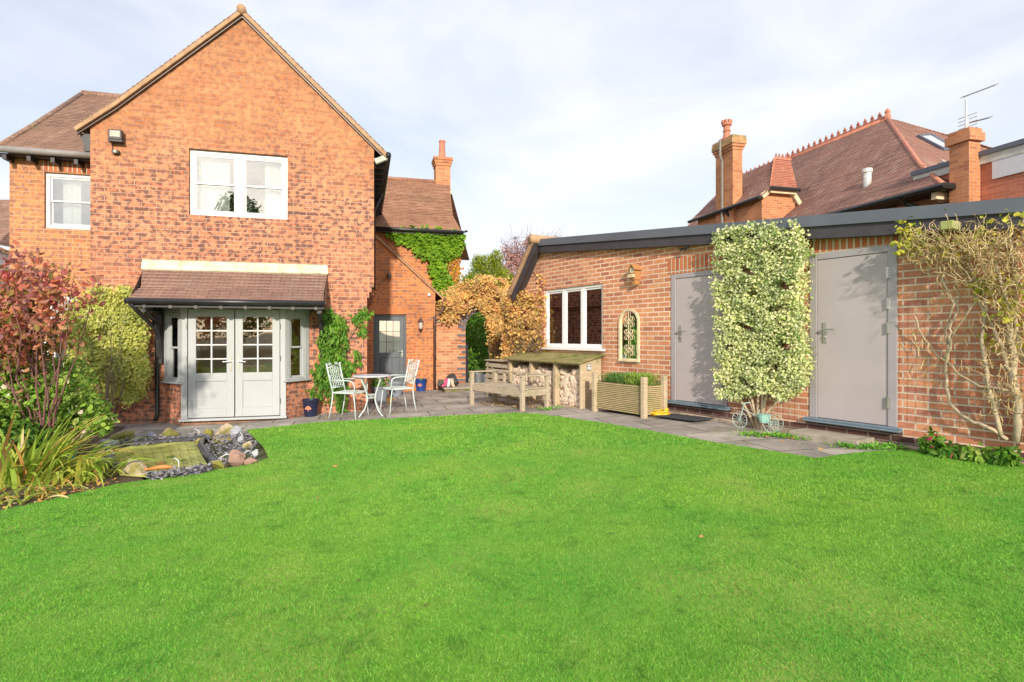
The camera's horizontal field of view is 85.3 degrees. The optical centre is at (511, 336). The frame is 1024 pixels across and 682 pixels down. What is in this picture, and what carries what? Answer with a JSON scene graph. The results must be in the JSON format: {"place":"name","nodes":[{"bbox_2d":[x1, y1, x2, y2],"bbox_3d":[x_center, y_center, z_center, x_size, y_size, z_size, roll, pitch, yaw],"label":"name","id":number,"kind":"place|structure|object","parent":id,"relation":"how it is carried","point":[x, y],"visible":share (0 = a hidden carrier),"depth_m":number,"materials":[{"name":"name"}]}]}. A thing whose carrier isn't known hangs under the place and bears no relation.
{"place":"outdoors","nodes":[
{"label":"outdoors","id":0,"kind":"place"},
{"bbox_2d":[0,426,143,509],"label":"flower bed","id":1,"kind":"object","parent":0,"point":[117,476],"visible":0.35,"depth_m":5.54,"materials":[{"name":"soil"}]},
{"bbox_2d":[0,412,78,462],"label":"dark leafed shrub","id":2,"kind":"object","parent":1,"relation":"on","point":[16,429],"visible":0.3,"depth_m":6.25,"materials":[{"name":"green plant"}]},
{"bbox_2d":[0,411,83,489],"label":"iris clump","id":3,"kind":"object","parent":1,"relation":"on","point":[12,472],"visible":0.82,"depth_m":5.56,"materials":[{"name":"green plant"}]},
{"bbox_2d":[0,471,94,511],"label":"iris clump","id":4,"kind":"object","parent":1,"relation":"on","point":[33,486],"visible":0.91,"depth_m":4.99,"materials":[{"name":"green plant"}]},
{"bbox_2d":[0,240,117,456],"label":"smoke bush","id":5,"kind":"object","parent":1,"relation":"on","point":[29,326],"visible":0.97,"depth_m":6.31,"materials":[{"name":"red plant"}]},
{"bbox_2d":[0,352,119,456],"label":"flowering bush","id":6,"kind":"object","parent":1,"relation":"on","point":[69,402],"visible":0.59,"depth_m":6.82,"materials":[{"name":"green plant"}]},
{"bbox_2d":[20,401,121,485],"bbox_3d":[-4.515,1.069,5.949,1.064,0.895,1.020,0,0,0],"label":"iris clump","id":7,"kind":"object","parent":1,"relation":"on","point":[55,445],"visible":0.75,"depth_m":5.71,"materials":[{"name":"green plant"}]},
{"bbox_2d":[24,437,166,491],"bbox_3d":[-4.224,1.301,5.800,1.360,0.402,1.131,0,0,17],"label":"iris clump","id":8,"kind":"object","parent":1,"relation":"on","point":[81,469],"visible":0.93,"depth_m":5.62,"materials":[{"name":"green plant"}]},
{"bbox_2d":[85,269,127,430],"bbox_3d":[-5.963,0.267,8.055,0.442,2.498,1.623,0,0,-42],"label":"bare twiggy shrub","id":9,"kind":"object","parent":1,"relation":"on","point":[106,385],"visible":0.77,"depth_m":8.16,"materials":[{"name":"green plant"}]},
{"bbox_2d":[98,439,117,447],"bbox_3d":[-5.475,1.463,7.532,0.240,0.154,0.114,0,0,-24],"label":"rock","id":10,"kind":"object","parent":1,"relation":"on","point":[112,441],"visible":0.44,"depth_m":7.50,"materials":[{"name":"grey stone"}]},
{"bbox_2d":[102,436,200,449],"bbox_3d":[-4.960,1.459,7.630,1.191,0.076,0.512,0,0,-45],"label":"pond edging","id":11,"kind":"object","parent":1,"relation":"on","point":[158,441],"visible":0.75,"depth_m":7.72,"materials":[{"name":"stone"}]},
{"bbox_2d":[0,396,853,537],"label":"fallen leaves","id":12,"kind":"object","parent":1,"relation":"on","point":[107,482],"visible":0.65,"depth_m":5.50,"materials":[{"name":"brown plant"}]},
{"bbox_2d":[76,434,90,444],"bbox_3d":[-5.963,1.438,7.727,0.180,0.212,0.141,0,0,-12],"label":"rock","id":13,"kind":"object","parent":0,"point":[87,440],"visible":0.49,"depth_m":7.69,"materials":[{"name":"stone"}]},
{"bbox_2d":[114,441,206,476],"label":"pond water","id":14,"kind":"structure","parent":0,"point":[164,450],"depth_m":6.85,"materials":[{"name":"green liquid"}]},
{"bbox_2d":[121,458,147,475],"bbox_3d":[-3.967,1.367,5.861,0.249,0.194,0.229,0,0,-7],"label":"rock","id":15,"kind":"object","parent":14,"relation":"on","point":[130,467],"visible":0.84,"depth_m":5.77,"materials":[{"name":"beige stone"}]},
{"bbox_2d":[144,465,172,469],"bbox_3d":[-3.747,1.389,5.885,0.282,0.070,0.044,0,0,-20],"label":"koi ornament","id":16,"kind":"object","parent":14,"relation":"on","point":[161,467],"visible":0.88,"depth_m":5.88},
{"bbox_2d":[114,441,208,473],"bbox_3d":[-4.200,1.422,6.588,0.996,0.084,2.026,0,0,-31],"label":"pond net","id":17,"kind":"object","parent":14,"relation":"on","point":[154,454],"visible":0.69,"depth_m":6.67,"materials":[{"name":"green plastic"}]},
{"bbox_2d":[141,357,479,479],"bbox_3d":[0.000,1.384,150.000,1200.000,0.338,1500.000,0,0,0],"label":"ground","id":18,"kind":"structure","parent":0,"point":[261,455],"depth_m":7.17,"materials":[{"name":"grey gravel"}]},
{"bbox_2d":[0,200,8,359],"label":"house","id":19,"kind":"structure","parent":18,"relation":"on","point":[4,222],"depth_m":15.60,"materials":[{"name":"red brick"}]},
{"bbox_2d":[110,430,134,441],"bbox_3d":[-5.638,1.464,8.095,0.317,0.200,0.279,0,0,3],"label":"rock","id":20,"kind":"object","parent":18,"relation":"on","point":[121,436],"visible":0.72,"depth_m":8.01,"materials":[{"name":"green stone"}]},
{"bbox_2d":[146,431,155,438],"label":"rock","id":21,"kind":"object","parent":18,"relation":"on","point":[150,433],"visible":0.69,"depth_m":8.16,"materials":[{"name":"grey stone"}]},
{"bbox_2d":[162,428,178,436],"bbox_3d":[-5.178,1.474,8.450,0.264,0.184,0.221,0,0,9],"label":"rock","id":22,"kind":"object","parent":18,"relation":"on","point":[168,431],"visible":0.72,"depth_m":8.38,"materials":[{"name":"yellow stone"}]},
{"bbox_2d":[101,432,257,479],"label":"slate chippings","id":23,"kind":"object","parent":18,"relation":"on","point":[173,471],"visible":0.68,"depth_m":6.87,"materials":[{"name":"grey gravel"}]},
{"bbox_2d":[197,434,218,462],"bbox_3d":[-3.915,1.422,7.092,0.154,0.122,2.184,0,0,-32],"label":"pond lip","id":24,"kind":"object","parent":23,"relation":"on","point":[204,450],"visible":0.84,"depth_m":6.78,"materials":[{"name":"grey stone"}]},
{"bbox_2d":[212,460,226,468],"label":"rock","id":25,"kind":"object","parent":18,"relation":"on","point":[217,464],"visible":0.81,"depth_m":5.96,"materials":[{"name":"yellow stone"}]},
{"bbox_2d":[212,438,231,443],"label":"rock","id":26,"kind":"object","parent":18,"relation":"on","point":[228,439],"visible":0.59,"depth_m":7.69,"materials":[{"name":"beige stone"}]},
{"bbox_2d":[0,4,468,424],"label":"brick house","id":27,"kind":"structure","parent":18,"relation":"on","point":[226,198],"depth_m":10.13,"materials":[{"name":"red brick"}]},
{"bbox_2d":[43,296,73,364],"bbox_3d":[-8.529,-0.078,10.230,0.998,1.359,0.105,0,0,-15],"label":"window","id":28,"kind":"structure","parent":27,"relation":"in","point":[67,297],"depth_m":10.28,"materials":[{"name":"white plastic"}]},
{"bbox_2d":[46,173,89,229],"bbox_3d":[-8.067,-2.484,10.413,1.120,1.057,0.219,0,0,-15],"label":"window","id":29,"kind":"structure","parent":27,"relation":"in","point":[71,201],"depth_m":10.37,"materials":[{"name":"white plastic"}]},
{"bbox_2d":[112,143,119,153],"bbox_3d":[-6.807,-3.235,9.534,0.115,0.190,0.099,0,0,-15],"label":"motion sensor","id":30,"kind":"object","parent":27,"relation":"attached to","point":[115,151],"visible":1,"depth_m":9.53,"materials":[{"name":"black paint"}]},
{"bbox_2d":[108,129,124,143],"bbox_3d":[-6.777,-3.428,9.523,0.220,0.210,0.135,0,0,-15],"label":"floodlight","id":31,"kind":"object","parent":27,"relation":"attached to","point":[115,135],"visible":1,"depth_m":9.47,"materials":[{"name":"black paint"}]},
{"bbox_2d":[168,314,177,381],"bbox_3d":[-5.840,0.192,9.639,0.360,1.172,0.070,0,0,32],"label":"window","id":32,"kind":"structure","parent":27,"relation":"in","point":[172,318],"depth_m":9.68,"materials":[{"name":"grey paint"}]},
{"bbox_2d":[186,309,234,417],"bbox_3d":[-5.195,0.457,9.575,0.747,1.865,0.106,0,0,-15],"label":"french door","id":33,"kind":"structure","parent":27,"relation":"in","point":[211,394],"depth_m":9.59,"materials":[{"name":"grey paint"}]},
{"bbox_2d":[190,149,286,218],"bbox_3d":[-4.984,-2.742,10.215,1.695,1.208,0.223,0,0,-15],"label":"window","id":34,"kind":"structure","parent":27,"relation":"in","point":[214,166],"depth_m":10.18,"materials":[{"name":"white plastic"}]},
{"bbox_2d":[243,363,271,371],"bbox_3d":[-5.324,1.015,11.950,0.820,0.850,0.600,0,0,-15],"label":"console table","id":35,"kind":"object","parent":27,"relation":"in","point":[248,366],"visible":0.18,"depth_m":11.69,"materials":[{"name":"brown wood"}]},
{"bbox_2d":[235,309,280,416],"bbox_3d":[-4.458,0.457,9.772,0.747,1.865,0.106,0,0,-15],"label":"french door","id":36,"kind":"structure","parent":27,"relation":"in","point":[257,393],"depth_m":9.78,"materials":[{"name":"grey paint"}]},
{"bbox_2d":[290,315,304,379],"bbox_3d":[-3.946,0.192,10.144,0.070,1.172,0.360,0,0,26],"label":"window","id":37,"kind":"structure","parent":27,"relation":"in","point":[301,375],"depth_m":10.25,"materials":[{"name":"grey paint"}]},
{"bbox_2d":[305,307,373,413],"bbox_3d":[-3.221,0.489,10.397,1.262,2.118,0.408,0,0,-15],"label":"climbing plant","id":38,"kind":"object","parent":27,"relation":"attached to","point":[334,352],"visible":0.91,"depth_m":10.36,"materials":[{"name":"green plant"}]},
{"bbox_2d":[375,316,403,381],"bbox_3d":[-3.138,0.413,14.266,0.712,1.855,0.104,0,0,-15],"label":"back door","id":39,"kind":"structure","parent":27,"relation":"in","point":[392,363],"depth_m":14.28,"materials":[{"name":"paint"}]},
{"bbox_2d":[418,317,423,331],"bbox_3d":[-2.354,-0.320,14.296,0.168,0.378,0.216,0,0,-15],"label":"wall lantern","id":40,"kind":"object","parent":27,"relation":"attached to","point":[420,323],"depth_m":14.23,"materials":[{"name":"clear glass"}]},
{"bbox_2d":[385,224,465,296],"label":"virginia creeper","id":41,"kind":"object","parent":27,"relation":"attached to","point":[437,252],"visible":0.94,"depth_m":15.35,"materials":[{"name":"green plant"}]},
{"bbox_2d":[230,425,240,438],"bbox_3d":[-4.072,1.418,8.183,0.124,0.220,0.121,0,0,21],"label":"rock","id":42,"kind":"object","parent":18,"relation":"on","point":[235,429],"visible":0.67,"depth_m":8.15,"materials":[{"name":"white stone"}]},
{"bbox_2d":[228,449,245,466],"bbox_3d":[-3.050,1.353,6.178,0.156,0.198,0.136,0,0,7],"label":"rock","id":43,"kind":"object","parent":18,"relation":"on","point":[236,457],"visible":0.94,"depth_m":6.13,"materials":[{"name":"pink stone"}]},
{"bbox_2d":[236,436,244,443],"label":"rock","id":44,"kind":"object","parent":18,"relation":"on","point":[239,439],"visible":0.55,"depth_m":7.59,"materials":[{"name":"white stone"}]},
{"bbox_2d":[242,441,252,449],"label":"rock","id":45,"kind":"object","parent":18,"relation":"on","point":[247,444],"visible":0.82,"depth_m":6.99,"materials":[{"name":"beige stone"}]},
{"bbox_2d":[244,457,257,464],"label":"rock","id":46,"kind":"object","parent":18,"relation":"on","point":[250,460],"visible":0.84,"depth_m":6.13,"materials":[{"name":"pink stone"}]},
{"bbox_2d":[251,449,258,457],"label":"rock","id":47,"kind":"object","parent":18,"relation":"on","point":[254,453],"visible":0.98,"depth_m":6.64,"materials":[{"name":"white stone"}]},
{"bbox_2d":[438,383,469,391],"bbox_3d":[-0.799,1.417,14.412,2.121,0.345,1.281,0,0,-15],"label":"stone ledge","id":48,"kind":"object","parent":18,"relation":"on","point":[462,387],"visible":0.21,"depth_m":13.66,"materials":[{"name":"beige stone"}]},
{"bbox_2d":[441,378,447,387],"bbox_3d":[-1.657,1.150,13.709,0.084,0.231,0.248,0,0,25],"label":"boot","id":49,"kind":"object","parent":48,"relation":"on","point":[445,383],"visible":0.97,"depth_m":13.71,"materials":[{"name":"pink rubber"}]},
{"bbox_2d":[437,373,458,385],"bbox_3d":[-1.593,1.079,13.868,0.538,0.319,0.301,0,0,0],"label":"dark bag","id":50,"kind":"object","parent":48,"relation":"on","point":[450,376],"visible":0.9,"depth_m":13.83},
{"bbox_2d":[436,297,506,387],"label":"garden wall","id":51,"kind":"structure","parent":18,"relation":"on","point":[451,349],"depth_m":14.86,"materials":[{"name":"brick"}]},
{"bbox_2d":[466,343,467,382],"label":"iron gate","id":52,"kind":"structure","parent":51,"relation":"attached to","point":[466,362],"depth_m":15.46,"materials":[{"name":"black metal"}]},
{"bbox_2d":[435,270,549,375],"bbox_3d":[0.203,-0.159,13.472,2.453,3.048,4.610,0,0,-36],"label":"golden creeper","id":53,"kind":"object","parent":51,"relation":"attached to","point":[485,290],"visible":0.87,"depth_m":14.52,"materials":[{"name":"orange plant"}]},
{"bbox_2d":[466,312,493,376],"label":"evergreen shrub","id":54,"kind":"object","parent":18,"relation":"on","point":[472,360],"visible":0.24,"depth_m":17.72,"materials":[{"name":"green plant"}]},
{"bbox_2d":[460,249,514,354],"bbox_3d":[-0.984,-0.915,22.028,2.516,5.219,2.016,0,0,0],"label":"conifer","id":55,"kind":"object","parent":18,"relation":"on","point":[492,261],"visible":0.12,"depth_m":21.80,"materials":[{"name":"green plant"}]},
{"bbox_2d":[496,223,563,282],"bbox_3d":[0.955,-1.921,27.006,4.624,7.231,2.761,0,0,-7],"label":"red leaved tree","id":56,"kind":"object","parent":18,"relation":"on","point":[511,265],"visible":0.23,"depth_m":26.89,"materials":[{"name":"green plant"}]},
{"bbox_2d":[507,197,1023,464],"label":"brick outbuilding","id":57,"kind":"structure","parent":18,"relation":"on","point":[593,293],"depth_m":6.44,"materials":[{"name":"red brick"}]},
{"bbox_2d":[546,283,602,348],"bbox_3d":[1.166,-0.343,10.530,0.105,1.190,1.801,0,0,-32],"label":"window","id":58,"kind":"structure","parent":57,"relation":"in","point":[575,314],"depth_m":10.51,"materials":[{"name":"white paint"}]},
{"bbox_2d":[618,309,639,361],"bbox_3d":[1.932,-0.023,9.192,0.051,0.880,0.473,0,0,-32],"label":"arched mirror","id":59,"kind":"object","parent":57,"relation":"attached to","point":[629,335],"visible":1,"depth_m":9.19,"materials":[{"name":"beige mirror"}]},
{"bbox_2d":[627,264,641,284],"bbox_3d":[1.982,-1.008,9.006,0.185,0.340,0.181,0,0,-33],"label":"bird box","id":60,"kind":"object","parent":57,"relation":"attached to","point":[634,274],"visible":1,"depth_m":8.97,"materials":[{"name":"beige paint"}]},
{"bbox_2d":[676,274,722,404],"bbox_3d":[2.693,0.043,8.024,0.110,1.823,0.842,0,0,-32],"label":"steel door","id":61,"kind":"structure","parent":57,"relation":"in","point":[694,308],"depth_m":8.08,"materials":[{"name":"grey paint"}]},
{"bbox_2d":[719,264,799,417],"bbox_3d":[3.181,-0.057,7.230,0.012,2.107,1.154,0,0,-33],"label":"wire trellis","id":62,"kind":"object","parent":57,"relation":"attached to","point":[758,366],"visible":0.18,"depth_m":7.24,"materials":[{"name":"grey paint"}]},
{"bbox_2d":[818,252,889,425],"bbox_3d":[3.822,0.025,6.251,0.110,1.859,0.780,0,0,-32],"label":"steel door","id":63,"kind":"structure","parent":57,"relation":"in","point":[854,302],"depth_m":6.24,"materials":[{"name":"grey paint"}]},
{"bbox_2d":[940,220,960,232],"bbox_3d":[4.236,-1.057,5.341,0.299,0.080,0.100,0,0,-32],"label":"timber bracket","id":64,"kind":"object","parent":57,"relation":"attached to","point":[944,225],"visible":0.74,"depth_m":5.27,"materials":[{"name":"beige wood"}]},
{"bbox_2d":[903,258,1023,433],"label":"wire trellis","id":65,"kind":"object","parent":57,"relation":"attached to","point":[937,333],"visible":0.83,"depth_m":5.52,"materials":[{"name":"grey paint"}]},
{"bbox_2d":[890,208,1023,441],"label":"rambling rose","id":66,"kind":"object","parent":65,"relation":"attached to","point":[1011,305],"visible":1,"depth_m":5.10,"materials":[{"name":"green plant"}]},
{"bbox_2d":[687,108,992,225],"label":"neighbour house","id":67,"kind":"structure","parent":18,"relation":"on","point":[873,164],"depth_m":17.28,"materials":[{"name":"red tile"}]},
{"bbox_2d":[958,112,992,129],"bbox_3d":[10.361,-4.685,12.364,0.643,0.455,0.400,0,0,-15],"label":"television aerial","id":68,"kind":"object","parent":67,"relation":"attached to","point":[968,122],"visible":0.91,"depth_m":12.27,"materials":[{"name":"metal"}]},
{"bbox_2d":[961,83,998,127],"bbox_3d":[10.350,-4.995,12.309,0.922,1.282,0.200,0,0,-15],"label":"television aerial","id":69,"kind":"object","parent":67,"relation":"attached to","point":[966,102],"visible":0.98,"depth_m":12.20,"materials":[{"name":"metal"}]},
{"bbox_2d":[911,138,1023,203],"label":"modern extension","id":70,"kind":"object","parent":18,"relation":"on","point":[1001,171],"visible":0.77,"depth_m":11.75,"materials":[{"name":"brick"}]},
{"bbox_2d":[6,376,905,457],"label":"patio","id":71,"kind":"structure","parent":0,"point":[435,402],"depth_m":9.14,"materials":[{"name":"grey stone"}]},
{"bbox_2d":[59,283,153,418],"bbox_3d":[-6.755,0.269,9.260,1.413,2.340,0.541,0,0,-15],"label":"golden shrub","id":72,"kind":"object","parent":71,"relation":"on","point":[134,361],"visible":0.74,"depth_m":9.30,"materials":[{"name":"yellow plant"}]},
{"bbox_2d":[203,428,213,436],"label":"rock","id":73,"kind":"object","parent":71,"relation":"on","point":[208,431],"visible":0.69,"depth_m":8.21,"materials":[{"name":"yellow stone"}]},
{"bbox_2d":[214,423,232,435],"bbox_3d":[-4.314,1.408,8.388,0.308,0.204,0.189,0,0,-14],"label":"rock","id":74,"kind":"object","parent":71,"relation":"on","point":[225,428],"visible":0.68,"depth_m":8.32,"materials":[{"name":"beige stone"}]},
{"bbox_2d":[302,398,319,416],"bbox_3d":[-3.672,1.298,10.146,0.318,0.310,0.319,0,0,0],"label":"plant pot","id":75,"kind":"object","parent":71,"relation":"on","point":[310,408],"visible":1,"depth_m":10.04,"materials":[{"name":"blue ceramic"}]},
{"bbox_2d":[326,362,368,418],"bbox_3d":[-2.884,0.932,9.742,0.595,0.972,0.513,0,0,14],"label":"bistro chair","id":76,"kind":"object","parent":71,"relation":"on","point":[345,391],"visible":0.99,"depth_m":9.73,"materials":[{"name":"metal"}]},
{"bbox_2d":[352,374,389,417],"bbox_3d":[-2.491,1.046,9.853,0.660,0.724,0.660,0,0,0],"label":"bistro table","id":77,"kind":"object","parent":71,"relation":"on","point":[360,376],"visible":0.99,"depth_m":9.76,"materials":[{"name":"paint"}]},
{"bbox_2d":[370,376,391,401],"bbox_3d":[-2.863,1.112,12.106,0.494,0.610,0.463,0,0,0],"label":"plant pot","id":78,"kind":"object","parent":71,"relation":"on","point":[375,382],"visible":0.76,"depth_m":11.99,"materials":[{"name":"metal"}]},
{"bbox_2d":[385,396,394,405],"bbox_3d":[-2.484,1.294,11.297,0.190,0.210,0.060,0,0,0],"label":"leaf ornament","id":79,"kind":"object","parent":71,"relation":"on","point":[389,401],"visible":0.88,"depth_m":11.29,"materials":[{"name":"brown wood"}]},
{"bbox_2d":[387,381,403,395],"bbox_3d":[-2.782,1.253,13.265,0.411,0.330,0.411,0,0,0],"label":"plant pot","id":80,"kind":"object","parent":71,"relation":"on","point":[396,392],"visible":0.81,"depth_m":13.13,"materials":[{"name":"metal"}]},
{"bbox_2d":[380,359,419,414],"bbox_3d":[-2.047,0.897,10.148,0.595,0.972,0.513,0,0,-35],"label":"bistro chair","id":81,"kind":"object","parent":71,"relation":"on","point":[403,387],"visible":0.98,"depth_m":10.16,"materials":[{"name":"metal"}]},
{"bbox_2d":[415,378,426,390],"bbox_3d":[-2.342,1.216,14.240,0.327,0.354,0.351,0,0,7],"label":"plant pot","id":82,"kind":"object","parent":71,"relation":"on","point":[420,383],"visible":0.95,"depth_m":14.14,"materials":[{"name":"blue ceramic"}]},
{"bbox_2d":[474,368,482,382],"bbox_3d":[-0.952,1.108,15.655,0.270,0.464,0.270,0,0,0],"label":"metal bucket","id":83,"kind":"object","parent":71,"relation":"on","point":[477,377],"visible":0.83,"depth_m":15.56,"materials":[{"name":"metal"}]},
{"bbox_2d":[482,369,486,381],"bbox_3d":[-0.723,1.128,15.717,0.270,0.424,0.270,0,0,0],"label":"metal bucket","id":84,"kind":"object","parent":71,"relation":"on","point":[484,377],"visible":0.38,"depth_m":15.62,"materials":[{"name":"metal"}]},
{"bbox_2d":[484,359,507,398],"bbox_3d":[-0.165,0.913,12.028,0.440,0.814,0.973,0,0,-32],"label":"slatted crate","id":85,"kind":"object","parent":71,"relation":"on","point":[492,364],"visible":0.33,"depth_m":12.10,"materials":[{"name":"brown wood"}]},
{"bbox_2d":[469,370,550,410],"bbox_3d":[-0.078,1.000,10.330,0.660,0.665,1.681,0,0,-38],"label":"timber bench","id":86,"kind":"object","parent":71,"relation":"on","point":[521,390],"visible":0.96,"depth_m":10.02,"materials":[{"name":"brown wood"}]},
{"bbox_2d":[503,351,605,408],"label":"log store","id":87,"kind":"structure","parent":71,"relation":"on","point":[558,360],"depth_m":10.08,"materials":[{"name":"beige wood"}]},
{"bbox_2d":[592,372,666,418],"bbox_3d":[1.827,0.917,8.755,0.495,0.644,1.169,0,0,-32],"label":"timber planter","id":88,"kind":"object","parent":71,"relation":"on","point":[644,400],"visible":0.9,"depth_m":8.45,"materials":[{"name":"wood"}]},
{"bbox_2d":[598,371,635,383],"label":"herb plant","id":89,"kind":"object","parent":88,"relation":"in","point":[611,377],"visible":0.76,"depth_m":8.90,"materials":[{"name":"green plant"}]},
{"bbox_2d":[617,370,660,387],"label":"herb plant","id":90,"kind":"object","parent":88,"relation":"in","point":[637,376],"visible":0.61,"depth_m":8.46,"materials":[{"name":"green plant"}]},
{"bbox_2d":[650,407,669,417],"bbox_3d":[2.180,1.116,8.322,0.421,0.152,0.247,0,0,39],"label":"yellow hose","id":91,"kind":"object","parent":71,"relation":"on","point":[665,411],"visible":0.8,"depth_m":8.20,"materials":[{"name":"plastic"}]},
{"bbox_2d":[655,413,713,420],"bbox_3d":[2.447,1.150,7.927,0.400,0.014,0.720,0,-1,-32],"label":"door mat","id":92,"kind":"object","parent":71,"relation":"on","point":[685,417],"depth_m":7.84,"materials":[{"name":"black rubber"}]},
{"bbox_2d":[537,405,910,450],"bbox_3d":[-0.983,1.314,8.860,12.042,0.433,2.801,0,0,21],"label":"moss and weeds","id":93,"kind":"object","parent":71,"relation":"on","point":[875,446],"visible":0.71,"depth_m":5.92,"materials":[{"name":"green plant"}]},
{"bbox_2d":[732,402,783,432],"bbox_3d":[3.069,1.007,6.986,0.195,0.334,0.638,0,0,-42],"label":"tricycle planter","id":94,"kind":"object","parent":71,"relation":"on","point":[764,418],"visible":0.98,"depth_m":6.88,"materials":[{"name":"teal metal"}]},
{"bbox_2d":[708,219,816,428],"bbox_3d":[3.143,-0.149,7.062,0.359,2.728,1.365,0,0,-32],"label":"variegated hedge","id":95,"kind":"object","parent":71,"relation":"on","point":[763,281],"visible":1,"depth_m":6.95,"materials":[{"name":"green plant"}]},
{"bbox_2d":[789,428,873,448],"bbox_3d":[3.566,1.163,6.235,0.370,0.145,0.760,0,0,-32],"label":"stone step","id":96,"kind":"object","parent":71,"relation":"on","point":[823,436],"visible":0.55,"depth_m":6.12,"materials":[{"name":"beige stone"}]},
{"bbox_2d":[0,413,1023,681],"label":"lawn","id":97,"kind":"structure","parent":0,"point":[650,583],"depth_m":2.98,"materials":[{"name":"green plant"}]},
{"bbox_2d":[916,426,947,453],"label":"border plant","id":98,"kind":"object","parent":97,"relation":"on","point":[926,443],"visible":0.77,"depth_m":5.42,"materials":[{"name":"green plant"}]},
{"bbox_2d":[926,440,964,459],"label":"border plant","id":99,"kind":"object","parent":97,"relation":"on","point":[945,451],"visible":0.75,"depth_m":5.27,"materials":[{"name":"green plant"}]},
{"bbox_2d":[956,441,991,463],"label":"border plant","id":100,"kind":"object","parent":97,"relation":"on","point":[969,453],"visible":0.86,"depth_m":5.12,"materials":[{"name":"green plant"}]},
{"bbox_2d":[985,445,1023,466],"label":"border plant","id":101,"kind":"object","parent":97,"relation":"on","point":[1007,456],"visible":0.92,"depth_m":4.94,"materials":[{"name":"green plant"}]},
{"bbox_2d":[0,0,1023,282],"label":"sky","id":102,"kind":"structure","parent":0,"point":[578,117],"materials":[{"name":"white"}]},
{"bbox_3d":[1.051,0.688,10.190,0.312,0.080,0.108,1,6,-32],"label":"split log","id":103,"kind":"object","parent":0,"visible":0},
{"bbox_2d":[560,368,572,373],"bbox_3d":[1.022,0.634,10.155,0.307,0.106,0.114,0,0,-42],"label":"split log","id":104,"kind":"object","parent":103,"relation":"on","point":[562,371],"visible":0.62,"depth_m":10.07,"materials":[{"name":"beige wood"}]}
]}

